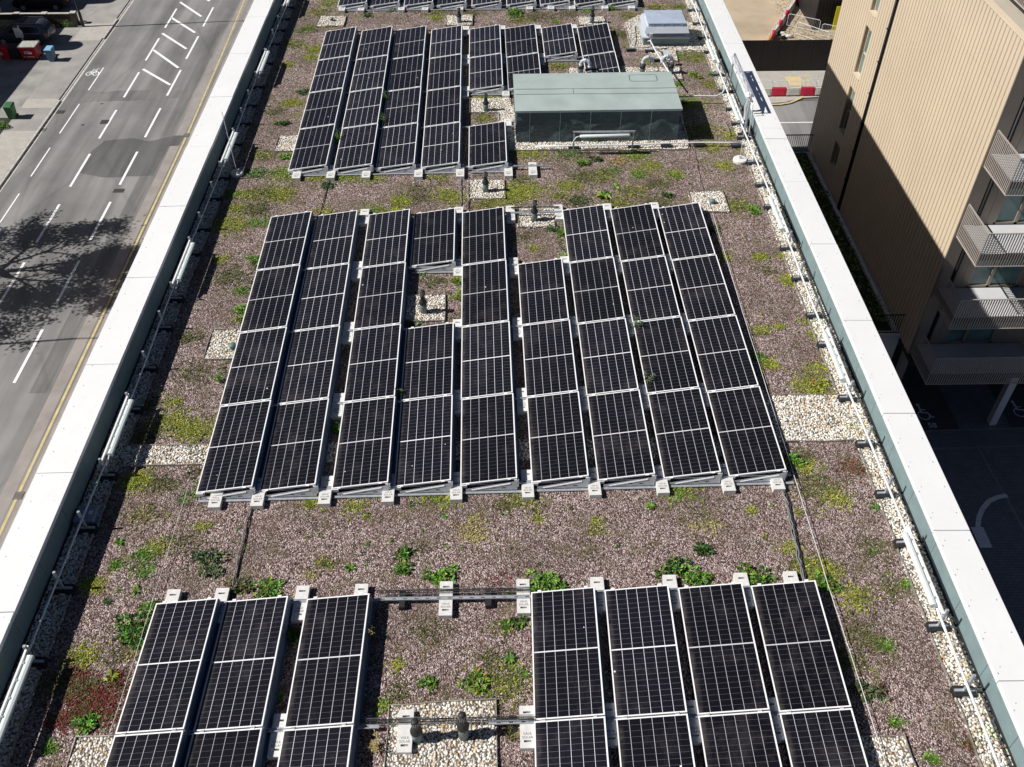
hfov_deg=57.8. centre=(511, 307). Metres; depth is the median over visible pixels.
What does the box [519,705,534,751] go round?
ballast block
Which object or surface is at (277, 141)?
gravel edging
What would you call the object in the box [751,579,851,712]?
solar panel
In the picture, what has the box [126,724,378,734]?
mounting rail
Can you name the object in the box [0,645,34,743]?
linear light
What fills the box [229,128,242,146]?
conduit stand
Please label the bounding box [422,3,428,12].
ballast block
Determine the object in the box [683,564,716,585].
bushy weed
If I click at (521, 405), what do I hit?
ballast block
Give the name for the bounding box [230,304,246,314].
bushy weed
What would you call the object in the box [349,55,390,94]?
solar panel
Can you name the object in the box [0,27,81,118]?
forecourt
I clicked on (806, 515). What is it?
safety wire
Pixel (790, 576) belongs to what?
ballast block
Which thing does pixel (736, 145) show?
conduit rest
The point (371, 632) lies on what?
tall weed
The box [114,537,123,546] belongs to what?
leafy weed
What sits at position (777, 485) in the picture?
ballast block
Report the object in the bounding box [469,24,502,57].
solar panel
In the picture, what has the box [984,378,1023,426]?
parking bay
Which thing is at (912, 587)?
gravel edging
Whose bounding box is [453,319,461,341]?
ballast block
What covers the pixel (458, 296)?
bushy weed
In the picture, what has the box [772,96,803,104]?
yellow kerb line
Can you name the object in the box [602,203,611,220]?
ballast block
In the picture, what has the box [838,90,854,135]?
window
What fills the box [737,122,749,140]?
conduit stand
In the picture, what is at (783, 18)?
water barrier
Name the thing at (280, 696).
leafy weed
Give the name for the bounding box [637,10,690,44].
roof hatch
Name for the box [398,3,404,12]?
ballast block
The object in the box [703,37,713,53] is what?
conduit stand
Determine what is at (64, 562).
conduit
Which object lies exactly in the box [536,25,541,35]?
ballast block
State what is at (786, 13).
water barrier
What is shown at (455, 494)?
ballast block
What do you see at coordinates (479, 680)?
bushy weed
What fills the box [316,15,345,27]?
gravel edging
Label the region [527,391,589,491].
solar panel
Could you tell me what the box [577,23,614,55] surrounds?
solar panel
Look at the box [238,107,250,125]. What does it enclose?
conduit stand
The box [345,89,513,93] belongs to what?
mounting rail
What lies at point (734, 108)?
linear light
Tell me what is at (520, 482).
mounting rail
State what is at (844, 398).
conduit stand
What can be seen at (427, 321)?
gravel edging
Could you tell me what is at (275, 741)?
ballast block
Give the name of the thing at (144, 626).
safety wire
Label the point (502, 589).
cable tray
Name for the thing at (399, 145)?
solar panel
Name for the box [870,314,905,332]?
railing
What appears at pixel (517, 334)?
ballast block
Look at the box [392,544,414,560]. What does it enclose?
bushy weed
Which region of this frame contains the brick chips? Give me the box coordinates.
[12,150,971,766]
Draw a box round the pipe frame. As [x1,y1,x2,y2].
[723,53,753,135]
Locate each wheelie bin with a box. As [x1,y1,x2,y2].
[0,43,11,58]
[2,102,18,118]
[43,45,57,60]
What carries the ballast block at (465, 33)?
on the roof surface
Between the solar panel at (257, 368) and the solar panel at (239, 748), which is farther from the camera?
the solar panel at (257, 368)
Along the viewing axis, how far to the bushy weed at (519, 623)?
14.81 m
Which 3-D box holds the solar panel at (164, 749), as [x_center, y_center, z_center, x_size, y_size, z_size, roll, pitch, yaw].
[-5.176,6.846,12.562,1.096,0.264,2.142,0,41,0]
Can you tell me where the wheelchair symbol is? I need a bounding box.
[916,401,1023,419]
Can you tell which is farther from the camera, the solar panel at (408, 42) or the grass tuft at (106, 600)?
the solar panel at (408, 42)
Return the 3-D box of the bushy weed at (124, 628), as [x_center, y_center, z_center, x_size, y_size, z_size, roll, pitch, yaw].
[-6.054,5.044,14.765,0.652,0.174,0.512,-10,42,-11]
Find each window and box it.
[829,145,839,171]
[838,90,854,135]
[853,29,871,79]
[869,0,879,17]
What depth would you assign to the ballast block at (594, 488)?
16.74 m
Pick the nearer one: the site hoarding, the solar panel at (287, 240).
the solar panel at (287, 240)
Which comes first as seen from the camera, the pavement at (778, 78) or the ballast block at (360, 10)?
the ballast block at (360, 10)
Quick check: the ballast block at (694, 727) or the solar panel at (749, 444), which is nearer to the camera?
the ballast block at (694, 727)
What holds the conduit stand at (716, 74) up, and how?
on the roof surface
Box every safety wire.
[98,485,188,766]
[712,213,886,766]
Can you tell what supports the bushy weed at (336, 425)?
on the roof surface
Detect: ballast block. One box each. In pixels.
[165,589,181,601]
[207,493,224,510]
[214,588,229,623]
[250,478,265,509]
[267,714,285,759]
[291,585,310,623]
[292,170,301,181]
[318,476,332,506]
[326,165,335,180]
[330,393,343,419]
[338,7,346,12]
[341,322,353,344]
[351,261,361,281]
[354,584,368,594]
[358,3,364,12]
[359,209,369,226]
[361,165,370,180]
[381,474,394,504]
[396,709,413,754]
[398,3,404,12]
[414,164,422,179]
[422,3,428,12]
[438,581,452,618]
[450,472,461,502]
[453,259,461,277]
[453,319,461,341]
[454,390,460,415]
[455,207,462,224]
[456,164,463,179]
[462,86,468,98]
[463,26,468,36]
[463,55,468,66]
[501,25,504,36]
[502,54,506,65]
[502,86,509,97]
[504,119,511,132]
[504,163,512,178]
[506,206,514,223]
[509,257,517,277]
[512,318,522,340]
[516,388,527,414]
[516,579,530,616]
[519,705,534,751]
[521,470,533,500]
[526,2,532,11]
[528,162,536,177]
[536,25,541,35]
[539,53,545,64]
[547,5,553,11]
[554,204,563,221]
[560,256,570,275]
[569,1,575,11]
[569,316,578,338]
[572,24,577,34]
[578,386,588,412]
[588,468,601,498]
[590,577,605,613]
[601,1,607,10]
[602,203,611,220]
[605,703,618,748]
[613,255,622,274]
[625,315,635,337]
[627,1,634,10]
[638,384,650,410]
[649,202,659,219]
[654,466,669,496]
[662,575,680,611]
[664,254,674,273]
[680,313,690,335]
[683,700,702,745]
[698,383,710,408]
[719,464,735,493]
[733,573,754,609]
[767,698,784,742]
[769,471,785,492]
[782,571,798,582]
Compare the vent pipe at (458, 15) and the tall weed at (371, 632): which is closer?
the tall weed at (371, 632)
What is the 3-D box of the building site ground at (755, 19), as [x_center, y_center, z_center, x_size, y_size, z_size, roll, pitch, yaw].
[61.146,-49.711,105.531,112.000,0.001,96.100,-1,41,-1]
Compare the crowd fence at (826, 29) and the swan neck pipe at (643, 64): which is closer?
the swan neck pipe at (643, 64)
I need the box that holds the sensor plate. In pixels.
[663,50,669,64]
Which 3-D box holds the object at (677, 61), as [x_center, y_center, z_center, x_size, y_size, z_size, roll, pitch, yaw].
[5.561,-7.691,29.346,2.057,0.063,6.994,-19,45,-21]
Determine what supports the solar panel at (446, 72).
on the roof surface
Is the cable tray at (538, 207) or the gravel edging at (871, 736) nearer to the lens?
the gravel edging at (871, 736)
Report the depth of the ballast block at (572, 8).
32.43 m
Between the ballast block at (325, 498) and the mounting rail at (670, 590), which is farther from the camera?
the ballast block at (325, 498)
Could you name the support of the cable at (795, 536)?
on the sedum carpet
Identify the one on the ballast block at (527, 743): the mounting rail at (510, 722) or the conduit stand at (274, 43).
the mounting rail at (510, 722)
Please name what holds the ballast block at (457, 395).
on the roof surface
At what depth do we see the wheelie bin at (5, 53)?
69.53 m
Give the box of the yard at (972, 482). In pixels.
[792,148,1023,645]
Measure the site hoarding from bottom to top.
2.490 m
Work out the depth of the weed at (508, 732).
13.45 m
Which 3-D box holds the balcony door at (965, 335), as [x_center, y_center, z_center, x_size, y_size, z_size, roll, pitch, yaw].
[19.474,0.367,38.666,2.130,3.080,0.120,-1,41,-1]
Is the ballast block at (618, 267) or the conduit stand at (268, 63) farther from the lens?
the conduit stand at (268, 63)
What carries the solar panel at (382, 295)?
on the roof surface
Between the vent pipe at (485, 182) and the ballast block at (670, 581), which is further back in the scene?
the vent pipe at (485, 182)
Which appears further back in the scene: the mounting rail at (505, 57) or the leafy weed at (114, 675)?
the mounting rail at (505, 57)
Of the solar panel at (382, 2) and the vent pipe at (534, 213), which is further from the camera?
the solar panel at (382, 2)
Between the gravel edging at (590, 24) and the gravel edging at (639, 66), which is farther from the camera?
the gravel edging at (590, 24)
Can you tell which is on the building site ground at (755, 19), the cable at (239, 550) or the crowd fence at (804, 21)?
the crowd fence at (804, 21)
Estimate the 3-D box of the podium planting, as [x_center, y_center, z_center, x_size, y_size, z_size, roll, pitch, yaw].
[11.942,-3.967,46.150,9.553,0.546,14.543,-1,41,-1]
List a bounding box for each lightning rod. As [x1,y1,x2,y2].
[221,111,243,177]
[733,140,746,164]
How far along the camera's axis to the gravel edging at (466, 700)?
13.80 m
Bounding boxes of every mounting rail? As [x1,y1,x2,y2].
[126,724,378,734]
[210,472,790,492]
[221,599,306,604]
[274,390,763,406]
[289,320,739,333]
[295,164,548,170]
[302,259,719,270]
[314,208,702,217]
[336,3,627,6]
[337,125,515,129]
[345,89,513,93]
[352,56,619,60]
[358,27,611,31]
[374,595,530,600]
[488,720,533,724]
[546,709,831,720]
[595,585,752,593]
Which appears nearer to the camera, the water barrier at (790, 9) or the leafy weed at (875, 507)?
the leafy weed at (875, 507)
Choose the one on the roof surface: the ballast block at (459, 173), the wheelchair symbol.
the ballast block at (459, 173)
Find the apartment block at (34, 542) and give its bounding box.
[0,0,1023,766]
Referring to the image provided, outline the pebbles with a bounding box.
[0,0,1012,766]
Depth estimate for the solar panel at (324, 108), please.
26.85 m
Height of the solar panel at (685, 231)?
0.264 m
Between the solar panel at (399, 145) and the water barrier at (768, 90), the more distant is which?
the water barrier at (768, 90)
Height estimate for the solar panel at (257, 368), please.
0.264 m
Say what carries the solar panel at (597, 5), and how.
on the roof surface
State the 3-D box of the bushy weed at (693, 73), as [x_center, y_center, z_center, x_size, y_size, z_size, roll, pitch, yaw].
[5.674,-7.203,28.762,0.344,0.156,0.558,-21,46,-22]
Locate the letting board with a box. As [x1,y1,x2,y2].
[13,25,23,40]
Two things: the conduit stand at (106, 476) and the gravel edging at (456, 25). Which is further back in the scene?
the gravel edging at (456, 25)
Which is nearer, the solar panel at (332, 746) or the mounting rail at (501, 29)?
the solar panel at (332, 746)
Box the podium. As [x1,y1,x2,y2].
[794,152,899,359]
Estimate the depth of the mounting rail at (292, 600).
15.00 m
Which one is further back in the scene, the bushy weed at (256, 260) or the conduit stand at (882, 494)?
the bushy weed at (256, 260)
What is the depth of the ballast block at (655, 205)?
23.28 m
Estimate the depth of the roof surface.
16.28 m
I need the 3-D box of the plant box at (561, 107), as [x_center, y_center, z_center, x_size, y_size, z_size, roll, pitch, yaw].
[2.337,-5.686,26.322,4.580,1.035,2.214,-1,41,-1]
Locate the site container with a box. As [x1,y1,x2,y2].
[797,0,841,29]
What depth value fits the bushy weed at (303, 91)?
28.01 m
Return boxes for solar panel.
[105,729,191,766]
[115,597,221,736]
[184,726,269,766]
[193,595,292,734]
[196,399,276,502]
[220,326,291,407]
[239,264,304,334]
[256,211,315,272]
[259,398,331,500]
[277,325,342,404]
[277,723,359,766]
[284,592,374,731]
[288,124,338,176]
[292,263,351,331]
[299,88,346,131]
[305,210,359,268]
[309,56,352,94]
[318,27,358,62]
[331,396,399,498]
[333,123,380,175]
[337,0,370,10]
[342,87,385,130]
[343,323,404,404]
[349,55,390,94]
[353,262,409,331]
[356,26,394,61]
[361,209,412,269]
[370,0,402,10]
[376,123,420,174]
[382,86,423,129]
[387,54,426,93]
[392,26,428,60]
[394,395,456,496]
[400,322,456,400]
[403,0,437,10]
[410,208,457,273]
[420,122,465,173]
[424,86,463,128]
[427,54,463,90]
[429,25,463,58]
[436,0,470,9]
[460,392,521,493]
[461,207,508,267]
[461,260,511,328]
[461,321,515,400]
[468,121,508,172]
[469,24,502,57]
[469,53,504,95]
[471,0,505,9]
[505,24,539,56]
[506,0,539,9]
[506,53,541,94]
[518,258,569,325]
[522,319,578,397]
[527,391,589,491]
[531,586,606,720]
[534,715,611,766]
[540,0,569,8]
[541,23,580,61]
[562,204,612,262]
[569,257,624,323]
[574,0,608,8]
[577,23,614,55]
[578,318,638,394]
[583,51,619,72]
[587,389,656,489]
[604,584,687,717]
[607,0,641,8]
[610,203,664,260]
[616,712,696,766]
[621,256,679,321]
[633,316,698,393]
[647,388,722,487]
[658,202,715,259]
[672,255,734,320]
[678,581,769,714]
[688,315,758,391]
[698,709,781,766]
[707,385,793,485]
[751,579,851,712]
[779,707,868,766]
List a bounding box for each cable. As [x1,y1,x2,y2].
[228,498,251,600]
[230,509,251,600]
[781,491,803,580]
[782,491,804,580]
[785,491,806,578]
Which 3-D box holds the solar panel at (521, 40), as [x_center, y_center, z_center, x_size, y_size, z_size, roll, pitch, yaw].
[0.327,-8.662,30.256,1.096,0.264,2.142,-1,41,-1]
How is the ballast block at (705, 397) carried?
on the roof surface
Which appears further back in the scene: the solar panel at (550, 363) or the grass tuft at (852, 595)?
the solar panel at (550, 363)
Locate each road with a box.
[0,0,253,547]
[772,101,817,147]
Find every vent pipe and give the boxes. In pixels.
[410,718,422,743]
[419,290,426,313]
[456,7,461,22]
[457,711,468,740]
[482,171,488,192]
[483,93,488,111]
[531,200,537,221]
[590,5,594,23]
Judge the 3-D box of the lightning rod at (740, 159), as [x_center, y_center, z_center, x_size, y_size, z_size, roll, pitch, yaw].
[6.173,-4.199,24.910,0.370,0.660,0.370,-1,41,-1]
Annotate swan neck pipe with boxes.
[578,58,591,72]
[639,55,653,71]
[657,54,674,73]
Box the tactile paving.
[785,76,803,84]
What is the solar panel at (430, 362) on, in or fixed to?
on the roof surface
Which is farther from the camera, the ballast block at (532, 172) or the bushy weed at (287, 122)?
the bushy weed at (287, 122)
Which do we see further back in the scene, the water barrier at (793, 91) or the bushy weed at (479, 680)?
the water barrier at (793, 91)
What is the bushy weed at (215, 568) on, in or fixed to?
on the roof surface
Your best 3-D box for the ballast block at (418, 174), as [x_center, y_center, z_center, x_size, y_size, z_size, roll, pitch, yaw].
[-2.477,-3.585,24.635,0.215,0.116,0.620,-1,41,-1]
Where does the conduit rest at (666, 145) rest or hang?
on the roof surface
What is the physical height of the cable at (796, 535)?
0.029 m
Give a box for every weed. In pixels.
[70,710,100,735]
[102,669,120,683]
[111,610,151,642]
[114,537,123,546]
[119,624,148,650]
[132,584,141,594]
[137,598,160,618]
[189,547,216,566]
[193,549,228,578]
[213,371,221,382]
[222,574,253,595]
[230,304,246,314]
[231,315,242,323]
[243,254,259,266]
[248,576,284,598]
[273,120,290,125]
[276,690,283,705]
[279,152,292,159]
[286,626,300,645]
[295,87,309,95]
[321,181,335,188]
[331,420,340,433]
[335,129,340,142]
[343,562,355,571]
[361,12,372,16]
[367,623,375,638]
[368,729,381,754]
[390,560,413,575]
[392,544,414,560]
[395,388,403,398]
[404,318,421,327]
[415,673,438,690]
[422,563,457,586]
[445,288,461,301]
[449,275,461,285]
[457,667,491,695]
[501,615,530,631]
[502,650,516,663]
[502,725,519,742]
[506,6,523,18]
[524,569,566,593]
[545,224,558,231]
[556,228,564,237]
[576,158,589,166]
[587,155,603,162]
[596,190,611,198]
[629,316,641,327]
[642,371,654,383]
[644,501,655,509]
[654,554,691,580]
[661,191,674,198]
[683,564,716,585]
[688,71,702,78]
[692,542,714,556]
[735,561,761,585]
[742,204,761,214]
[749,564,777,585]
[783,453,807,467]
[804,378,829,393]
[813,570,846,593]
[851,678,891,703]
[869,502,879,510]
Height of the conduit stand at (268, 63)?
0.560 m
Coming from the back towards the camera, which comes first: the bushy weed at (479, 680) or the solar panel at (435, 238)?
the solar panel at (435, 238)
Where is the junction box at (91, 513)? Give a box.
[73,505,99,523]
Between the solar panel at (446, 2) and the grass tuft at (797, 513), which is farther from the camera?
the solar panel at (446, 2)
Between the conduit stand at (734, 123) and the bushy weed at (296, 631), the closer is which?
the bushy weed at (296, 631)
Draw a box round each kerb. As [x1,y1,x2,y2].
[0,0,131,186]
[0,1,253,549]
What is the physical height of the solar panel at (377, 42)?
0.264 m
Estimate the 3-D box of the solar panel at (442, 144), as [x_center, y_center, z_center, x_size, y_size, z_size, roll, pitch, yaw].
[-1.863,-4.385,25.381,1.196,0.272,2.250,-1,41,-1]
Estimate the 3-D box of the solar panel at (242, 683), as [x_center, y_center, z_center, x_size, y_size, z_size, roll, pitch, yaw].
[-4.068,5.427,14.181,1.096,0.264,2.142,0,41,0]
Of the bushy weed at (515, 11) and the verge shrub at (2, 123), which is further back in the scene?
the verge shrub at (2, 123)
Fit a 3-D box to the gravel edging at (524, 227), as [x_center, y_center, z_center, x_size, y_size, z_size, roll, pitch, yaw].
[0.604,-2.261,23.151,0.934,0.062,0.934,-1,41,-1]
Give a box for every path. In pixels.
[0,131,35,180]
[21,99,57,107]
[72,23,111,40]
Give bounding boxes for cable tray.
[360,714,535,724]
[376,586,530,594]
[511,206,558,208]
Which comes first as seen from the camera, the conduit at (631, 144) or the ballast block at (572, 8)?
the conduit at (631, 144)
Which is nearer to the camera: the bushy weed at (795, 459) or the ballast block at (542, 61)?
the bushy weed at (795, 459)
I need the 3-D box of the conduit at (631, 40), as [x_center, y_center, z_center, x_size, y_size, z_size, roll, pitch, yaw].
[4.147,-9.032,30.667,0.595,0.127,1.835,-1,41,-1]
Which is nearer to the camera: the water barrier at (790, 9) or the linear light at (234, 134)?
the linear light at (234, 134)
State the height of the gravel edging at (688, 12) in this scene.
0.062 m
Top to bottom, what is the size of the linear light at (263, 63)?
0.198 m
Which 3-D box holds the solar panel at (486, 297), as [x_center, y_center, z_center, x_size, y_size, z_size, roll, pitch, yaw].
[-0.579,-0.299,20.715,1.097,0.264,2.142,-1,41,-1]
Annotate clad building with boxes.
[806,0,1023,424]
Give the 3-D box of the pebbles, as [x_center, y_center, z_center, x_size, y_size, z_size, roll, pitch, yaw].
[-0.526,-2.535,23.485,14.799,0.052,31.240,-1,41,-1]
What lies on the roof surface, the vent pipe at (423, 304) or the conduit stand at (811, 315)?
the vent pipe at (423, 304)
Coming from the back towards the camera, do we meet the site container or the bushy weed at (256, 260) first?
the site container
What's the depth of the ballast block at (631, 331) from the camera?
19.93 m
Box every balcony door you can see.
[943,287,1001,342]
[966,260,1023,286]
[993,189,1023,223]
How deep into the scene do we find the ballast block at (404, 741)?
13.38 m
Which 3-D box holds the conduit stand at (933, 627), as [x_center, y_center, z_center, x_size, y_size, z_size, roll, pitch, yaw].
[6.766,4.916,14.586,0.340,0.560,0.172,-1,41,-1]
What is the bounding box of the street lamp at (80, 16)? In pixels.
[74,0,84,26]
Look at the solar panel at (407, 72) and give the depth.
28.51 m
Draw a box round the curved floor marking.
[971,494,1007,547]
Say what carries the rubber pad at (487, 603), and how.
on the roof surface
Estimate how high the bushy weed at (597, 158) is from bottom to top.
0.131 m
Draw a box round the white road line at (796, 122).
[780,122,812,122]
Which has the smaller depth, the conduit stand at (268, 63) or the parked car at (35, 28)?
the conduit stand at (268, 63)
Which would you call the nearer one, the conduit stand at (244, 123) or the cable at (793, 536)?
the cable at (793, 536)
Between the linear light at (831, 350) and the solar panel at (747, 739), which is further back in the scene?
the linear light at (831, 350)
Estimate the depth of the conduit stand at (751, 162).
24.90 m
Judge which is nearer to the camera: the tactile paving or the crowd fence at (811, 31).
the tactile paving
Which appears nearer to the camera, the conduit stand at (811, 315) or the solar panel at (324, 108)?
the conduit stand at (811, 315)
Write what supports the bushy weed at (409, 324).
on the roof surface
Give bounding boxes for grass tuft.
[101,597,111,606]
[794,507,802,516]
[844,590,858,604]
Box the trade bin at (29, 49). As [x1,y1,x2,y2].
[17,41,41,59]
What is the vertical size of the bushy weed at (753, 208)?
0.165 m
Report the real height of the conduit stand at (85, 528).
0.560 m
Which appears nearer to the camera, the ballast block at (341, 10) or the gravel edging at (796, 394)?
the gravel edging at (796, 394)
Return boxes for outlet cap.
[228,342,235,349]
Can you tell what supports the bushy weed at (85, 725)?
on the roof surface
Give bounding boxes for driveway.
[0,0,101,21]
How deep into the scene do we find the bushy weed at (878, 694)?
13.95 m
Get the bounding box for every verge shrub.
[0,121,11,128]
[54,20,79,26]
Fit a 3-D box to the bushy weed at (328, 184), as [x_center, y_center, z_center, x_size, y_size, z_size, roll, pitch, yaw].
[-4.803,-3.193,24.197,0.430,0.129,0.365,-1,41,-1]
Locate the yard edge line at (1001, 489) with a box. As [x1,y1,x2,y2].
[924,428,1023,530]
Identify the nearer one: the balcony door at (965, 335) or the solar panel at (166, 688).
the solar panel at (166, 688)
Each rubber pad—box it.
[398,590,405,609]
[485,591,491,608]
[509,715,515,740]
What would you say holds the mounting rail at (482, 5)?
on the ballast block at (360, 10)
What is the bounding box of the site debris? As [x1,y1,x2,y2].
[775,0,832,39]
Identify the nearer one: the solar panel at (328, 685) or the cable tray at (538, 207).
the solar panel at (328, 685)
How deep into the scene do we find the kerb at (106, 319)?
46.63 m
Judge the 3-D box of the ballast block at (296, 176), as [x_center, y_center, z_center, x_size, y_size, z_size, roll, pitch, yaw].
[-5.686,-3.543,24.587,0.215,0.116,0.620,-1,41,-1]
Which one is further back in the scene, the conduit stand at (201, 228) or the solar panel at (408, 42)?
the solar panel at (408, 42)
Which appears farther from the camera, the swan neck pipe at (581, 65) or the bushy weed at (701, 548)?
the swan neck pipe at (581, 65)
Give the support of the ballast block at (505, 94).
on the roof surface
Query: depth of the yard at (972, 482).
40.41 m
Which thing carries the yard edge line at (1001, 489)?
on the yard at (972, 482)
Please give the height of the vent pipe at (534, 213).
0.615 m
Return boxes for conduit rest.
[626,48,635,51]
[628,145,638,148]
[645,49,653,52]
[661,144,671,147]
[694,143,704,147]
[731,143,742,148]
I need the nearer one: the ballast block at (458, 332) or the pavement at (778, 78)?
the ballast block at (458, 332)
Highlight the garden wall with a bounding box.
[0,11,79,25]
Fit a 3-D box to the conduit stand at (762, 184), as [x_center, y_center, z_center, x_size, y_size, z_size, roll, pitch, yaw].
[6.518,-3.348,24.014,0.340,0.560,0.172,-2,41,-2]
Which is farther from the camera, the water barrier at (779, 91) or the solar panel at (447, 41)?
the water barrier at (779, 91)
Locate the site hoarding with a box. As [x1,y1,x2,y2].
[742,39,832,70]
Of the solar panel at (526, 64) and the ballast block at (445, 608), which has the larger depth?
the solar panel at (526, 64)
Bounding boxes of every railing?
[786,134,813,150]
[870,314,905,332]
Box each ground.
[55,22,818,100]
[723,0,834,39]
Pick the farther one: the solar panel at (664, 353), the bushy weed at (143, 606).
the solar panel at (664, 353)
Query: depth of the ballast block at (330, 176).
24.45 m
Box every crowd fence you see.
[786,14,820,31]
[795,22,829,39]
[820,24,833,37]
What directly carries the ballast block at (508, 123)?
on the pebbles
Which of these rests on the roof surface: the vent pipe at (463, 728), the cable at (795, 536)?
the vent pipe at (463, 728)
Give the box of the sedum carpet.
[22,0,998,766]
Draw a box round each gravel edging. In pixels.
[5,463,201,766]
[66,735,113,766]
[127,0,296,446]
[203,328,239,360]
[274,134,297,152]
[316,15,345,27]
[384,698,497,766]
[404,293,445,322]
[445,14,472,26]
[468,178,505,199]
[470,112,688,150]
[518,205,554,228]
[567,66,682,80]
[577,15,605,25]
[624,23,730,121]
[638,0,692,22]
[688,190,729,212]
[742,148,837,395]
[786,439,982,766]
[860,734,916,766]
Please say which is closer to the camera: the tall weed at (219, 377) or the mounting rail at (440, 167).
the tall weed at (219, 377)
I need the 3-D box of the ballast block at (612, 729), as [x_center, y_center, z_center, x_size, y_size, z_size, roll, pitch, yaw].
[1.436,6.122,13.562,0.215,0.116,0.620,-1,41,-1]
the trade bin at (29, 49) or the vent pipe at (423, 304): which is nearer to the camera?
the vent pipe at (423, 304)
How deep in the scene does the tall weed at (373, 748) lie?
13.26 m
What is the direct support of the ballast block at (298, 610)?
on the roof surface
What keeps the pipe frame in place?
on the pebbles
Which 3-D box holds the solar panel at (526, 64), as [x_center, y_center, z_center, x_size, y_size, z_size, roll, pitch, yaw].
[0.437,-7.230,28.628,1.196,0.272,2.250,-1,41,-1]
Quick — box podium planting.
[793,150,890,323]
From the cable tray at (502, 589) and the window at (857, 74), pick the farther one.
the window at (857, 74)
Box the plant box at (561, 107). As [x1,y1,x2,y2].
[513,72,682,142]
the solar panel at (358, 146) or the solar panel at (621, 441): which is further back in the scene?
the solar panel at (358, 146)
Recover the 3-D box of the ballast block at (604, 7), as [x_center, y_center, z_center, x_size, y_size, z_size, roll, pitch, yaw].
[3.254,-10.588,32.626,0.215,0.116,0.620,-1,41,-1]
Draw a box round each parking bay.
[891,345,959,429]
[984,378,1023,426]
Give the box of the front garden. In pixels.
[0,118,11,133]
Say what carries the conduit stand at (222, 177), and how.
on the roof surface
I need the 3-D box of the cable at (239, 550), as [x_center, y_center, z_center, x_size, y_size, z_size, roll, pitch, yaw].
[-4.652,4.045,15.950,0.050,0.027,2.451,-1,41,-1]
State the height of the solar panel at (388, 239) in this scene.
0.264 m
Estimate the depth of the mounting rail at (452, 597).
15.05 m
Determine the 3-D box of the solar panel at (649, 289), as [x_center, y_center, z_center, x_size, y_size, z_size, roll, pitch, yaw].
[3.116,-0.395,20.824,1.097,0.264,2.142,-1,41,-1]
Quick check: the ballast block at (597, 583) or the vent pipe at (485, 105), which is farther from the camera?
the vent pipe at (485, 105)
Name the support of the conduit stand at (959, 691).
on the pebbles
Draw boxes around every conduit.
[0,6,285,722]
[535,142,741,146]
[630,21,649,47]
[647,40,673,79]
[679,87,724,96]
[691,0,1000,766]
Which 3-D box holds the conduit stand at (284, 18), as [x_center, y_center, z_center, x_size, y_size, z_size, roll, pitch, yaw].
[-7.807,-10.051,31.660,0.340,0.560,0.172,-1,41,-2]
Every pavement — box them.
[2,0,129,178]
[756,71,824,103]
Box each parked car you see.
[0,16,55,44]
[12,0,70,11]
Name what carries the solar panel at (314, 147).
on the roof surface
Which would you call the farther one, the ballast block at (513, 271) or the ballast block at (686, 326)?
the ballast block at (513, 271)
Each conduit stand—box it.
[22,645,48,668]
[52,571,75,595]
[76,511,98,534]
[97,458,117,481]
[123,392,142,414]
[140,351,158,372]
[156,310,173,332]
[168,282,184,302]
[188,236,201,256]
[196,212,210,232]
[208,181,222,201]
[216,161,229,180]
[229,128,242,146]
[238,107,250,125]
[246,90,256,107]
[253,71,263,89]
[264,48,272,65]
[269,29,279,45]
[275,16,285,32]
[279,5,289,20]
[687,0,697,11]
[693,9,702,25]
[698,23,708,39]
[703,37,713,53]
[712,59,723,76]
[718,75,730,92]
[725,93,736,111]
[731,108,741,126]
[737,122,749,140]
[746,146,759,165]
[755,168,768,187]
[763,190,776,210]
[779,231,794,251]
[791,261,807,282]
[805,298,822,319]
[816,327,832,348]
[837,380,856,402]
[855,426,874,448]
[874,476,895,499]
[893,525,914,549]
[925,609,949,633]
[950,674,976,698]
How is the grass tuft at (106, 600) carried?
on the roof surface
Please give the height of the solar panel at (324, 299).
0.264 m
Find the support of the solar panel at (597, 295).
on the roof surface
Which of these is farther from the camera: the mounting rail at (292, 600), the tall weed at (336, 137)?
the tall weed at (336, 137)
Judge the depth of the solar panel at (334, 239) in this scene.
22.13 m
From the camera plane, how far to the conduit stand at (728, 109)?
27.08 m
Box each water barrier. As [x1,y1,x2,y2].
[761,81,772,96]
[770,24,775,39]
[771,81,786,96]
[773,19,779,35]
[779,14,782,30]
[781,9,785,25]
[784,6,788,20]
[786,82,801,96]
[787,0,792,15]
[800,80,815,95]
[814,80,822,95]
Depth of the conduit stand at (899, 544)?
15.85 m
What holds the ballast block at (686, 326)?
on the roof surface
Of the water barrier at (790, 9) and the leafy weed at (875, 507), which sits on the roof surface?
the leafy weed at (875, 507)
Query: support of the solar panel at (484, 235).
on the roof surface
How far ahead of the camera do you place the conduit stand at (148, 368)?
19.02 m
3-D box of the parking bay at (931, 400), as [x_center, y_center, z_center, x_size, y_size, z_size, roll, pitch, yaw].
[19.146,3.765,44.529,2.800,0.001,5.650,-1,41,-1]
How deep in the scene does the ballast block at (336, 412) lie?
18.19 m
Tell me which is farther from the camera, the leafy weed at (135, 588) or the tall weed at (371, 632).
the leafy weed at (135, 588)
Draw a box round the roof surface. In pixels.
[8,0,979,766]
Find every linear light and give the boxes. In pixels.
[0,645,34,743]
[101,394,133,466]
[172,239,194,289]
[220,130,237,167]
[256,49,269,78]
[283,0,289,9]
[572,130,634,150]
[705,39,719,63]
[728,94,743,123]
[767,193,788,233]
[822,327,850,385]
[901,525,944,614]
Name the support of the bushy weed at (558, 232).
on the roof surface

